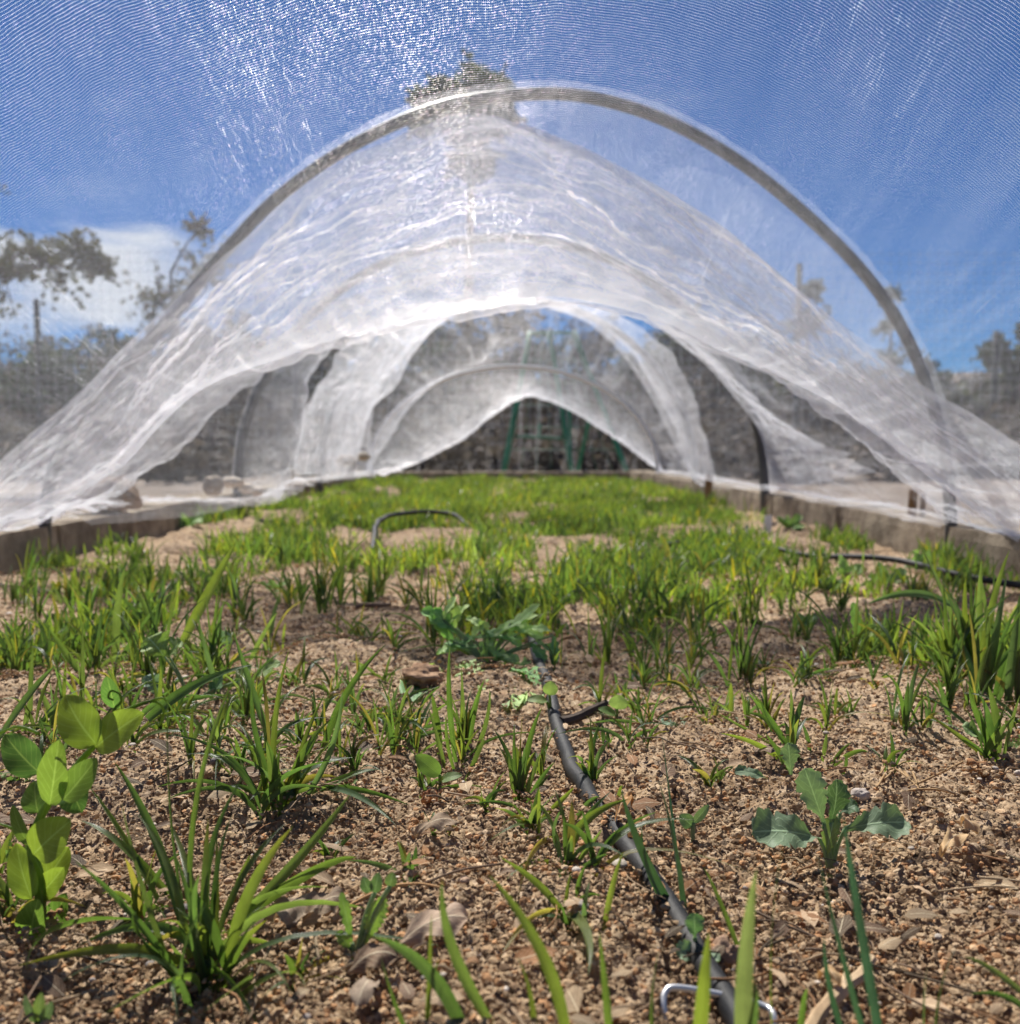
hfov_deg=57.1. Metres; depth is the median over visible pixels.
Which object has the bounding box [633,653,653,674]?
grass seedling
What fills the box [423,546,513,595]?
grass tuft
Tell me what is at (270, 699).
grass seedling
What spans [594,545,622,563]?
grass tuft
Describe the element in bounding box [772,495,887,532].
concrete block
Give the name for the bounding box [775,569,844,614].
grass tuft
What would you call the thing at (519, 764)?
grass tuft
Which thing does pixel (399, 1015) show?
wheat sprout
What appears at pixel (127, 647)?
wheat sprout
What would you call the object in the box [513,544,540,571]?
grass tuft
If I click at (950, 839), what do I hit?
dry leaf
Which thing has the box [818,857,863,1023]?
onion plant
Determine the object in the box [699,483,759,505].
concrete block
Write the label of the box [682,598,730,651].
grass tuft
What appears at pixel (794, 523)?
leafy weed
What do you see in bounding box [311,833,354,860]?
grass seedling
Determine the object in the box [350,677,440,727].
grass seedling
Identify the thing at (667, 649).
grass tuft
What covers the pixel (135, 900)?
grass seedling
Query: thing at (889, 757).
grass seedling
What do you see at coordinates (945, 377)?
twiggy tree
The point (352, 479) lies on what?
concrete block
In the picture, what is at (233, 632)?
grass seedling
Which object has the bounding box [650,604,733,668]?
grass tuft
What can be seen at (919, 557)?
leafy weed
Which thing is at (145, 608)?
wheat sprout
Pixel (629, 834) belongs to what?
dry leaf
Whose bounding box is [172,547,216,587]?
grass tuft
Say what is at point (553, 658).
grass seedling
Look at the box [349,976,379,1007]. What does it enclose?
dry leaf
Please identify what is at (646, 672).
grass seedling
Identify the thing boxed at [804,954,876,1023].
wood splinter
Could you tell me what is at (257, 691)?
grass seedling
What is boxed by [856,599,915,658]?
grass tuft
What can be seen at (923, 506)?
wooden stake
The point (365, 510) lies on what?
grass
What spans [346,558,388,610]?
grass tuft
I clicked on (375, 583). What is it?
grass tuft
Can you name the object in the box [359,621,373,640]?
grass seedling
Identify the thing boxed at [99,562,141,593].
grass tuft
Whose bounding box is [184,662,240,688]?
grass seedling
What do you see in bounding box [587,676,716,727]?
grass seedling
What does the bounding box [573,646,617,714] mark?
grass seedling
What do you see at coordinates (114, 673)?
grass seedling
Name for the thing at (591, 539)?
grass tuft
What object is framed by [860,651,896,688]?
grass seedling
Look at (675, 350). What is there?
olive tree
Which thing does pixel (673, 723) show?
sprout
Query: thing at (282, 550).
grass tuft
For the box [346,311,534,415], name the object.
dark tree
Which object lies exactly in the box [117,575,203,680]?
grass tuft
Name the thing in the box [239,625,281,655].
grass seedling
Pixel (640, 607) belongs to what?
grass tuft
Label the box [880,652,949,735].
grass tuft
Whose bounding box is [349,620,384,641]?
grass seedling
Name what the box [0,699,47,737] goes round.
grass seedling
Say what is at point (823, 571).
grass tuft
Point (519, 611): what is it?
grass tuft
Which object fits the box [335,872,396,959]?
serrated weed
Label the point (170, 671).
grass seedling
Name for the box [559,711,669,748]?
grass seedling
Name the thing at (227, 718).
grass seedling
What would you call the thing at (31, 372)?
dark bush
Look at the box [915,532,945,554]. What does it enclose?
grass tuft
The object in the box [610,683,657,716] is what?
grass seedling
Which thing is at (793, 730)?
grass tuft
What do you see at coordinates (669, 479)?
concrete block
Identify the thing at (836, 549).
grass tuft
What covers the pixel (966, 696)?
grass seedling
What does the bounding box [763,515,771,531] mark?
plant marker
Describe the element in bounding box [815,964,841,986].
dry leaf
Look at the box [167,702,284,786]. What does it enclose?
grass seedling
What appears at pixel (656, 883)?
onion shoot
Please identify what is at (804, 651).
grass seedling
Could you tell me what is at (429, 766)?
sprout
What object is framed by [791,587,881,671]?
grass tuft
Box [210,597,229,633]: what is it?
wheat sprout
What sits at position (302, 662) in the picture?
grass seedling
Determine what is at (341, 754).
grass seedling
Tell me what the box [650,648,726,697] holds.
grass seedling
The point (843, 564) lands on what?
leafy weed
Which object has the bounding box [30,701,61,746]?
grass seedling
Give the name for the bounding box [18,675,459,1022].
grass tuft
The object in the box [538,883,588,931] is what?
grass seedling
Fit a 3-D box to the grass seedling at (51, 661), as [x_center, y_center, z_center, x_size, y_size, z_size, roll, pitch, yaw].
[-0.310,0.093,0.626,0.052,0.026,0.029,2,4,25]
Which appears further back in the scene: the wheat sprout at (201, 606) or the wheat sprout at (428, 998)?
the wheat sprout at (201, 606)
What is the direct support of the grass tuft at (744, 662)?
on the soil bed
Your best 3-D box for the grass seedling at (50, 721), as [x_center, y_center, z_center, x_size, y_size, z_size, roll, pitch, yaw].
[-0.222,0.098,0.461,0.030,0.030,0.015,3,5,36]
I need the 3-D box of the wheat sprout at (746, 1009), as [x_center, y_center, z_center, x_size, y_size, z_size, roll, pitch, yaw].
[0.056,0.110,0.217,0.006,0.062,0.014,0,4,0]
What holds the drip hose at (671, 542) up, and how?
on the soil bed
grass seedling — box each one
[0,675,100,748]
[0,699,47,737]
[0,734,70,780]
[0,877,85,924]
[20,638,65,674]
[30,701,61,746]
[43,676,59,728]
[78,622,183,660]
[85,653,148,706]
[92,646,144,694]
[92,670,149,715]
[94,683,131,712]
[104,851,185,931]
[106,625,150,649]
[108,666,215,752]
[111,640,143,668]
[117,670,172,692]
[119,656,192,674]
[122,641,187,692]
[149,700,217,736]
[155,604,211,672]
[164,683,202,712]
[164,694,250,747]
[166,634,222,670]
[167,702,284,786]
[176,626,275,681]
[183,632,259,688]
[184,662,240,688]
[198,694,245,734]
[214,669,321,708]
[215,688,261,715]
[219,736,255,774]
[227,616,242,637]
[228,669,302,778]
[230,717,333,766]
[232,666,278,728]
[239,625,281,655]
[241,708,322,749]
[241,730,287,759]
[247,601,336,656]
[251,650,285,684]
[265,938,348,994]
[267,638,326,686]
[292,718,381,766]
[296,689,344,730]
[305,674,410,720]
[306,653,356,699]
[310,703,348,756]
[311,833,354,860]
[318,603,385,641]
[328,741,384,778]
[333,649,361,688]
[336,609,370,638]
[345,698,382,736]
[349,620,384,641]
[349,839,427,886]
[350,668,397,727]
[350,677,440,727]
[350,694,431,755]
[352,655,404,687]
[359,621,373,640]
[359,686,481,756]
[371,612,417,642]
[377,707,467,748]
[380,615,424,651]
[398,613,478,655]
[400,673,457,738]
[408,764,484,798]
[424,812,456,835]
[443,682,542,766]
[461,774,506,812]
[495,787,552,841]
[522,724,556,775]
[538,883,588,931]
[543,624,578,672]
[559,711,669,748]
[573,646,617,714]
[585,717,612,749]
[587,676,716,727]
[608,672,641,697]
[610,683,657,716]
[617,626,649,659]
[617,657,660,688]
[626,661,658,688]
[633,628,664,649]
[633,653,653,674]
[644,639,682,661]
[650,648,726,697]
[650,663,687,693]
[674,685,727,724]
[677,653,711,689]
[678,755,734,787]
[692,668,717,693]
[700,686,741,721]
[731,640,778,685]
[735,640,769,672]
[735,646,787,673]
[779,652,836,687]
[781,645,826,682]
[799,643,823,671]
[799,654,838,681]
[799,674,902,736]
[805,687,861,718]
[825,627,841,647]
[832,630,887,667]
[833,693,854,717]
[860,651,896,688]
[866,732,922,772]
[884,696,964,731]
[900,635,934,668]
[957,679,989,711]
[965,662,998,708]
[968,693,1019,734]
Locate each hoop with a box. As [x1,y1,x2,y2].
[38,87,957,553]
[233,233,769,513]
[317,295,697,496]
[368,364,659,480]
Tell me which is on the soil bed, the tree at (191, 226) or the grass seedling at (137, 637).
the grass seedling at (137, 637)
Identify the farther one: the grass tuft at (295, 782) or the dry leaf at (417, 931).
the grass tuft at (295, 782)
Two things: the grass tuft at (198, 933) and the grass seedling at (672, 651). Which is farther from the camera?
the grass seedling at (672, 651)
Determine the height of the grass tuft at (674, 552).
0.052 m
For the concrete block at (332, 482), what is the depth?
3.40 m
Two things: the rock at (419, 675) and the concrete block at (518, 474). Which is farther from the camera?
the concrete block at (518, 474)
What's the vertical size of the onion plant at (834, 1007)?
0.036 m
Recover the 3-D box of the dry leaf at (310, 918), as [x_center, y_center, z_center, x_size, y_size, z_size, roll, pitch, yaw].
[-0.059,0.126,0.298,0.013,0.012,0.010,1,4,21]
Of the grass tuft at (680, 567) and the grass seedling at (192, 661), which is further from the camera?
the grass tuft at (680, 567)
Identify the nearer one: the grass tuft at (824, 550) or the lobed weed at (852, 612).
the lobed weed at (852, 612)
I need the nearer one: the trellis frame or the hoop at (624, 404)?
the hoop at (624, 404)
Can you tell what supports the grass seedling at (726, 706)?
on the soil bed
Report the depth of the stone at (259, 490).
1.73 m
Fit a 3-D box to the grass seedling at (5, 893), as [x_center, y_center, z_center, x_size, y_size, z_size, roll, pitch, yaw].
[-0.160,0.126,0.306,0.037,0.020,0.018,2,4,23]
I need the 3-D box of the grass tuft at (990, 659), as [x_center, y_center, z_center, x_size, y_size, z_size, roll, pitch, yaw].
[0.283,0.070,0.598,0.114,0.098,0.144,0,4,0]
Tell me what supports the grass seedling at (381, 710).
on the soil bed
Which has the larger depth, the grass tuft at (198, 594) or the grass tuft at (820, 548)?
the grass tuft at (820, 548)
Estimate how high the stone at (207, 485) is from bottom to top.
0.037 m
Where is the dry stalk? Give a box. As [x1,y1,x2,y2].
[350,882,439,907]
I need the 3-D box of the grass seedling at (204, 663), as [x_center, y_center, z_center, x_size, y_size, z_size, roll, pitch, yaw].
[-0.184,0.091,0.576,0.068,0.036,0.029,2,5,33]
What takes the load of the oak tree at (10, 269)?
on the ground at (188, 480)
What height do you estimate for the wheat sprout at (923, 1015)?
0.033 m
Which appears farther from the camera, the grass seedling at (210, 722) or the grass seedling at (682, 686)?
the grass seedling at (682, 686)
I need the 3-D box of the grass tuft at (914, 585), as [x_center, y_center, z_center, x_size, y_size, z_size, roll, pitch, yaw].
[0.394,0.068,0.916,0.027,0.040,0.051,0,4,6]
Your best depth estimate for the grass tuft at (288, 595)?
0.87 m
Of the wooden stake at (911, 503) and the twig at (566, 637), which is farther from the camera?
the wooden stake at (911, 503)
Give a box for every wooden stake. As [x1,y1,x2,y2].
[704,475,712,499]
[907,489,917,516]
[919,494,925,515]
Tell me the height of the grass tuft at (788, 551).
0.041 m
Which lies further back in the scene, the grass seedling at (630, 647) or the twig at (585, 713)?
the grass seedling at (630, 647)
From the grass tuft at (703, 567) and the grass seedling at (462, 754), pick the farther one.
the grass tuft at (703, 567)
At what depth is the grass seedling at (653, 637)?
0.74 m
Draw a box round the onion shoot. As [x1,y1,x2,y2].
[621,730,686,911]
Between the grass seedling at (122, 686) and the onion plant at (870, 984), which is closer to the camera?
the onion plant at (870, 984)
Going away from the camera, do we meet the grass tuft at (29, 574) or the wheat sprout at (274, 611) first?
the wheat sprout at (274, 611)
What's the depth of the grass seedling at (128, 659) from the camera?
0.67 m
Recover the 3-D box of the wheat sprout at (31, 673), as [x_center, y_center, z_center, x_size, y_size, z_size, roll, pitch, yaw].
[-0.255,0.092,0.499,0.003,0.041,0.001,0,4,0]
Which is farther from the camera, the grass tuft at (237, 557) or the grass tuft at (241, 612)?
the grass tuft at (237, 557)
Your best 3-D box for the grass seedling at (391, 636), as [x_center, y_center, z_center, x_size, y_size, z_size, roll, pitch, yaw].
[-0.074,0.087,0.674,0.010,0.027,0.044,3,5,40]
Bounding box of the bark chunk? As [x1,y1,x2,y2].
[961,758,990,777]
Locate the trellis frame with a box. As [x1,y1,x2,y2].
[501,330,628,471]
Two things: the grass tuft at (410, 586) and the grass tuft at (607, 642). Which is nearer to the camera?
the grass tuft at (607, 642)
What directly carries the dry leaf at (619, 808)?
on the drip hose at (579, 778)
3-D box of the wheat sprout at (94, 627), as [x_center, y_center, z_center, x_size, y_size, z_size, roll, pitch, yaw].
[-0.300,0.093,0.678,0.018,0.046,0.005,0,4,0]
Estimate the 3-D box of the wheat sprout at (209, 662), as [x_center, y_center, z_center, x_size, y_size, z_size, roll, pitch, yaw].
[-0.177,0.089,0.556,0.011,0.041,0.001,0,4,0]
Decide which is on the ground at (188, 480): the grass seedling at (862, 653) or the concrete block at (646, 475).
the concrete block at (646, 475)
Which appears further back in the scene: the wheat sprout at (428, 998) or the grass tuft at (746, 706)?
the grass tuft at (746, 706)
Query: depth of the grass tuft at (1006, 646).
0.62 m
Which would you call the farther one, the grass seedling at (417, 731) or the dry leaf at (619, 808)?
the grass seedling at (417, 731)
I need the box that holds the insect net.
[0,0,1019,540]
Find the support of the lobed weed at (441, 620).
on the soil bed
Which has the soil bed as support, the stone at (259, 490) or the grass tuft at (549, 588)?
the grass tuft at (549, 588)
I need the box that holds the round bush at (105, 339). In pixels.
[64,323,149,406]
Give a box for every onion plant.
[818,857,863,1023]
[823,938,841,1023]
[843,816,881,1023]
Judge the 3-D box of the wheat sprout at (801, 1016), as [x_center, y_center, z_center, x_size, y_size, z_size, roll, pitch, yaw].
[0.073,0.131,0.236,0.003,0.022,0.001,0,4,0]
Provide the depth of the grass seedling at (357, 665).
0.58 m
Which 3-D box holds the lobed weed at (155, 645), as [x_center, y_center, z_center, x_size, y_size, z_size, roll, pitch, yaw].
[-0.172,0.102,0.558,0.076,0.065,0.092,1,4,19]
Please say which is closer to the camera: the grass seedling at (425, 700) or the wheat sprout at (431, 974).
the wheat sprout at (431, 974)
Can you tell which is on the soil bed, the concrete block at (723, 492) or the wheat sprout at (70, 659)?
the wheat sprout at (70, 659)
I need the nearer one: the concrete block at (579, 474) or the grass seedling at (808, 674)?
the grass seedling at (808, 674)
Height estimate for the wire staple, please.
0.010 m
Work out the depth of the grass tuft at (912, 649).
0.63 m
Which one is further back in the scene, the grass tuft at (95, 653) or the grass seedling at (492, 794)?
the grass tuft at (95, 653)
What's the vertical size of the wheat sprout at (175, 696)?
0.026 m
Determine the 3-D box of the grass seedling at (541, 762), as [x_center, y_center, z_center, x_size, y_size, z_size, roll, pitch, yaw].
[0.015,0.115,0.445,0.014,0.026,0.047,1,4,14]
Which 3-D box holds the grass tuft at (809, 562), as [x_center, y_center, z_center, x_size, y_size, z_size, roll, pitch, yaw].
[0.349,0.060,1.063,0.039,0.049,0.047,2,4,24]
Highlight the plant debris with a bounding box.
[0,533,1019,1023]
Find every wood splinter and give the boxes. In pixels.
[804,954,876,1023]
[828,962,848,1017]
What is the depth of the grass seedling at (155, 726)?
0.47 m
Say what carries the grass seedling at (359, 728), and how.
on the soil bed
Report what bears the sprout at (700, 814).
on the soil bed
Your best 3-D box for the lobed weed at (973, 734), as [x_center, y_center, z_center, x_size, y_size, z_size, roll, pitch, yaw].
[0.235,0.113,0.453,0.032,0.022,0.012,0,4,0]
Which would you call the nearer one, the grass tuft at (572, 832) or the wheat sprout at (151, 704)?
the grass tuft at (572, 832)
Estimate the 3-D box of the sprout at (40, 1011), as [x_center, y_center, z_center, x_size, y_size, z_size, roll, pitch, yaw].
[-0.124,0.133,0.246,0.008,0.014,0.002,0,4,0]
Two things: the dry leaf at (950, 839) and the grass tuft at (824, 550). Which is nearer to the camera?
the dry leaf at (950, 839)
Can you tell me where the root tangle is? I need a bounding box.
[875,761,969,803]
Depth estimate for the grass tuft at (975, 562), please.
1.09 m
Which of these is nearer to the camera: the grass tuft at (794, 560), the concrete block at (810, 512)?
the grass tuft at (794, 560)
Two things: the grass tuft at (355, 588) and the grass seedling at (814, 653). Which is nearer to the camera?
the grass seedling at (814, 653)
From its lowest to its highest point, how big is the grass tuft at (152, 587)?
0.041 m
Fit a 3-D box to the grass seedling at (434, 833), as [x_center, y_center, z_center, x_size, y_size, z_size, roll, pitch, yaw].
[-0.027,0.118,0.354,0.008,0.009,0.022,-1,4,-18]
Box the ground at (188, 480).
[0,371,1019,524]
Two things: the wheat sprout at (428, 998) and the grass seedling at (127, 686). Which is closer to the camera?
the wheat sprout at (428, 998)
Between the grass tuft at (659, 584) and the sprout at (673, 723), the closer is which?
the sprout at (673, 723)
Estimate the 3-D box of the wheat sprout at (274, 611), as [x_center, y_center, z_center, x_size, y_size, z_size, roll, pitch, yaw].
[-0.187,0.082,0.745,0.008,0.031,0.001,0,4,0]
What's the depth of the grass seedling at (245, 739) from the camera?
0.43 m
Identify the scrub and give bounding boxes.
[0,287,1019,482]
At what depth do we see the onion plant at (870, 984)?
0.22 m
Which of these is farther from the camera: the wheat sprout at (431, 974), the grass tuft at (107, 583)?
the grass tuft at (107, 583)
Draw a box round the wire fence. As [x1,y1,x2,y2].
[0,247,1019,468]
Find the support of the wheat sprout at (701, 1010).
on the soil bed
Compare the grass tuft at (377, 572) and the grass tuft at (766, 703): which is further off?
the grass tuft at (377, 572)
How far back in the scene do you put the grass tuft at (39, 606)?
0.82 m
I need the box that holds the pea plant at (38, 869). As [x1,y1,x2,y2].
[0,676,167,943]
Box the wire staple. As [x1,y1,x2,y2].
[660,984,778,1023]
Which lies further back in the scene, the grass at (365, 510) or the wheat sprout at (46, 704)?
the grass at (365, 510)
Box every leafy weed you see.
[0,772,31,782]
[179,511,204,527]
[261,580,287,591]
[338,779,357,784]
[777,514,805,529]
[797,613,817,632]
[813,575,841,590]
[835,555,861,575]
[861,562,910,585]
[904,550,931,569]
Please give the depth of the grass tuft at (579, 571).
0.96 m
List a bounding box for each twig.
[356,602,390,609]
[557,634,582,642]
[559,700,608,724]
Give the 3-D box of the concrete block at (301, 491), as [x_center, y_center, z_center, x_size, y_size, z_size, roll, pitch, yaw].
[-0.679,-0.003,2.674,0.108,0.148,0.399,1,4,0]
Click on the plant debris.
(52, 985)
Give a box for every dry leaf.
[265,891,317,924]
[299,886,343,927]
[345,943,399,973]
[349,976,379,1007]
[401,902,468,946]
[413,812,458,836]
[615,791,633,820]
[627,814,645,837]
[740,882,764,900]
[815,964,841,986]
[939,825,968,857]
[955,813,979,834]
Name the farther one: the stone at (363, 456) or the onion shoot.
the stone at (363, 456)
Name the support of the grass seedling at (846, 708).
on the soil bed
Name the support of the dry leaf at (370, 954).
on the soil bed
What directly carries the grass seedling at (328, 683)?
on the soil bed
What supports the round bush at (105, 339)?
on the ground at (188, 480)
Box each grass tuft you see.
[0,565,38,607]
[0,631,39,675]
[0,830,26,873]
[11,553,50,599]
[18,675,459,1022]
[20,550,55,620]
[23,547,55,582]
[24,558,39,589]
[38,567,94,602]
[41,600,129,671]
[53,624,134,708]
[64,571,99,613]
[70,562,86,590]
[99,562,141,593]
[110,533,148,563]
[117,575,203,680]
[125,532,152,560]
[127,557,161,591]
[128,574,172,602]
[142,537,169,560]
[143,643,230,732]
[158,634,407,824]
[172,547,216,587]
[179,555,255,604]
[179,590,250,673]
[186,571,225,601]
[191,653,279,725]
[204,542,242,577]
[220,550,263,625]
[247,556,309,608]
[263,521,319,568]
[288,519,369,614]
[313,537,404,605]
[315,550,325,565]
[337,545,365,571]
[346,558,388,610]
[347,545,407,596]
[351,570,388,605]
[373,564,477,651]
[383,554,426,611]
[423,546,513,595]
[429,649,490,780]
[469,545,557,610]
[474,536,498,560]
[477,786,750,973]
[494,599,531,633]
[495,708,553,803]
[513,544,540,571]
[519,549,581,612]
[552,534,600,594]
[561,526,597,555]
[566,596,623,667]
[567,717,616,788]
[584,564,598,590]
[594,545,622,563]
[609,607,703,680]
[617,556,669,601]
[624,570,650,613]
[642,562,688,597]
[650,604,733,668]
[657,535,692,559]
[657,546,682,566]
[657,551,690,571]
[660,544,693,589]
[661,577,733,640]
[666,579,701,601]
[680,540,721,576]
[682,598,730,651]
[684,599,764,689]
[710,683,756,725]
[712,554,742,573]
[718,688,866,774]
[728,526,770,553]
[738,555,779,622]
[743,671,788,732]
[762,601,818,646]
[773,536,845,582]
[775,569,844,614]
[780,537,799,563]
[780,543,831,568]
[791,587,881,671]
[802,547,835,576]
[803,541,841,561]
[805,532,835,563]
[816,575,856,613]
[827,526,855,562]
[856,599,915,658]
[857,605,919,673]
[869,539,1019,711]
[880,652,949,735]
[894,583,1015,690]
[902,677,1019,762]
[906,561,924,600]
[906,571,944,597]
[907,643,967,711]
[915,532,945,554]
[963,544,986,573]
[975,609,1019,672]
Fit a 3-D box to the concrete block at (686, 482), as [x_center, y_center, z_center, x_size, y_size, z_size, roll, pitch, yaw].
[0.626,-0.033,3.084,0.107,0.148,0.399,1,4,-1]
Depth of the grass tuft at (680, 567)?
0.97 m
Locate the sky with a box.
[0,0,1019,382]
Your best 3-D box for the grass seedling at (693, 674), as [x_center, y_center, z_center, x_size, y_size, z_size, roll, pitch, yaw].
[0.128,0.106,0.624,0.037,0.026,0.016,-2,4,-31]
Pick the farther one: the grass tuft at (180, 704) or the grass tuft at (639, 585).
the grass tuft at (639, 585)
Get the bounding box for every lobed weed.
[140,630,280,711]
[399,597,559,708]
[850,602,875,656]
[962,720,1019,748]
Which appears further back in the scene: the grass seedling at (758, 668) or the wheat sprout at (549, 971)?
the grass seedling at (758, 668)
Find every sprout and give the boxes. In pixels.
[0,666,54,739]
[23,992,52,1023]
[28,649,33,720]
[41,690,58,733]
[49,627,85,676]
[82,611,106,661]
[112,568,124,668]
[120,589,173,660]
[135,588,151,627]
[141,689,170,712]
[145,664,252,721]
[180,541,236,646]
[182,638,205,660]
[182,694,224,703]
[201,630,220,693]
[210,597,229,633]
[248,613,276,659]
[270,597,278,633]
[373,936,463,1018]
[381,958,404,1023]
[415,753,461,800]
[425,914,439,1020]
[440,880,493,1023]
[488,874,569,1023]
[517,957,536,1023]
[527,681,557,709]
[598,695,627,717]
[599,932,611,1023]
[649,954,657,1023]
[661,715,685,726]
[679,805,708,851]
[693,933,709,1023]
[704,868,738,944]
[734,869,758,1023]
[770,838,784,1023]
[797,988,807,1023]
[922,964,927,1023]
[934,946,956,1023]
[964,956,1019,1007]
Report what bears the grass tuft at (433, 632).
on the soil bed
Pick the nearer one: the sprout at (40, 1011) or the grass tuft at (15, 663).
the sprout at (40, 1011)
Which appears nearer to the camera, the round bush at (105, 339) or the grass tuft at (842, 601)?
the grass tuft at (842, 601)
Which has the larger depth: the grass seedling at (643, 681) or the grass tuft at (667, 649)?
the grass tuft at (667, 649)
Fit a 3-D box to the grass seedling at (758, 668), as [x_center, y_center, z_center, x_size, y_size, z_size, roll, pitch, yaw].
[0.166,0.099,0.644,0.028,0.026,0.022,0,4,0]
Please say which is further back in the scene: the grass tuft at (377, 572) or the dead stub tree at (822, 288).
the dead stub tree at (822, 288)
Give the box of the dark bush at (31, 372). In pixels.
[0,335,118,424]
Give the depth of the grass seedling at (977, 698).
0.52 m
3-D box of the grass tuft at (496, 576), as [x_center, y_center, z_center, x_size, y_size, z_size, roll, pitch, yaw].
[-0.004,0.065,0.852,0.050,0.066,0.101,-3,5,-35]
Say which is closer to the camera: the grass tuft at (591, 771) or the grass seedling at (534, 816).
the grass seedling at (534, 816)
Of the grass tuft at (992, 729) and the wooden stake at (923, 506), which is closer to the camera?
the grass tuft at (992, 729)
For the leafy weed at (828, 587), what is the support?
on the soil bed
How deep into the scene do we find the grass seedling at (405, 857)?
0.32 m
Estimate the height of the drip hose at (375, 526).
0.034 m
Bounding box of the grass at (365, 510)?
[0,472,1019,674]
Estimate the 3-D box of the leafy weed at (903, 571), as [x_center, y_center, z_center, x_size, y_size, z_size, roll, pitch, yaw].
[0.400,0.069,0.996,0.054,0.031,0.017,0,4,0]
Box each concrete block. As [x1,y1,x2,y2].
[0,526,57,573]
[1,507,166,561]
[142,495,229,532]
[186,487,272,514]
[253,483,303,499]
[279,479,329,496]
[301,475,348,489]
[332,473,362,482]
[374,471,459,480]
[460,471,543,479]
[544,471,628,480]
[628,470,655,482]
[641,472,678,483]
[655,475,691,487]
[674,478,727,493]
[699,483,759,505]
[728,488,808,514]
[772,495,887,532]
[840,507,1003,554]
[940,524,1019,579]
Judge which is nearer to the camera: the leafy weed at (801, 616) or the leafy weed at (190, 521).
the leafy weed at (801, 616)
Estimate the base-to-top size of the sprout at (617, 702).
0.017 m
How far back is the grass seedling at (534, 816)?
0.35 m
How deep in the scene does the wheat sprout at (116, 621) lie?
0.66 m
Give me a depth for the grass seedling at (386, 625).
0.71 m
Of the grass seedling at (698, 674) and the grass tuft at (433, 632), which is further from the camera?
the grass tuft at (433, 632)
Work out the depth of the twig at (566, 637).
0.73 m
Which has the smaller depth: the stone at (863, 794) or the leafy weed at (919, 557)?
the stone at (863, 794)
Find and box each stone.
[202,475,223,495]
[222,476,243,487]
[238,483,253,493]
[251,486,263,495]
[336,455,356,466]
[357,452,370,460]
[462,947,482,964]
[710,934,738,972]
[731,828,743,837]
[851,788,870,801]
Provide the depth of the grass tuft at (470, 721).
0.47 m
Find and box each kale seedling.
[676,913,720,961]
[734,743,910,877]
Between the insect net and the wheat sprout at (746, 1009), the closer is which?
the wheat sprout at (746, 1009)
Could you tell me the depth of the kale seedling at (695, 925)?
0.27 m
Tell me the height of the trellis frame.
0.773 m
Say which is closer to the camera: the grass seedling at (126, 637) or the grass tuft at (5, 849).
the grass tuft at (5, 849)
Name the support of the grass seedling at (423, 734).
on the soil bed
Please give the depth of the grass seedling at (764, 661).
0.64 m
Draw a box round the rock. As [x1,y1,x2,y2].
[75,476,142,513]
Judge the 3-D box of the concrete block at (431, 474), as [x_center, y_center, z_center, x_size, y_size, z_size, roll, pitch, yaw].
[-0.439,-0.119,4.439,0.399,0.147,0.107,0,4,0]
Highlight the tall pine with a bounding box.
[405,48,526,406]
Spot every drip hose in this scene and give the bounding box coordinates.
[370,510,470,550]
[527,622,734,1023]
[630,541,690,584]
[745,525,1019,588]
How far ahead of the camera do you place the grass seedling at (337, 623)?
0.72 m
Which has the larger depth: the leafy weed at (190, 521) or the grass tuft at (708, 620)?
the leafy weed at (190, 521)
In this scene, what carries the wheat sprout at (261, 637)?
on the soil bed
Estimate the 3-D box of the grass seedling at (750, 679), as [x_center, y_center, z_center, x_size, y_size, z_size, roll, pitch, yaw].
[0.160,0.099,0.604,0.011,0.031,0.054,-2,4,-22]
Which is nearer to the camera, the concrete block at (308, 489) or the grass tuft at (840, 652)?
the grass tuft at (840, 652)
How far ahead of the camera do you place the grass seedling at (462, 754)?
0.46 m
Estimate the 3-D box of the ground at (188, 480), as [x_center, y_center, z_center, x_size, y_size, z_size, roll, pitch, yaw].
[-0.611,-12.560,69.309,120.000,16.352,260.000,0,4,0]
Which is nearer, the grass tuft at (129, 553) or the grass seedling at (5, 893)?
the grass seedling at (5, 893)
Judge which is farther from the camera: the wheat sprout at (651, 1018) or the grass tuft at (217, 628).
the grass tuft at (217, 628)
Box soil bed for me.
[0,478,1019,1023]
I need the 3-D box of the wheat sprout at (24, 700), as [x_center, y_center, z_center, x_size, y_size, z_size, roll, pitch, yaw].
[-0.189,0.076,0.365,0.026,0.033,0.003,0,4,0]
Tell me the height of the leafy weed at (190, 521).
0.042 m
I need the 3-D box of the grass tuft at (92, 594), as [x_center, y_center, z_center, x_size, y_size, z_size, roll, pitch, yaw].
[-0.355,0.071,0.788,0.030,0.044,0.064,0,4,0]
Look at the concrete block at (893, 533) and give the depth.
1.45 m
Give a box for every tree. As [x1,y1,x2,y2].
[0,185,121,318]
[107,211,237,423]
[155,307,349,424]
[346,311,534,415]
[607,302,799,416]
[770,278,831,432]
[866,284,923,420]
[913,353,968,409]
[934,322,1019,419]

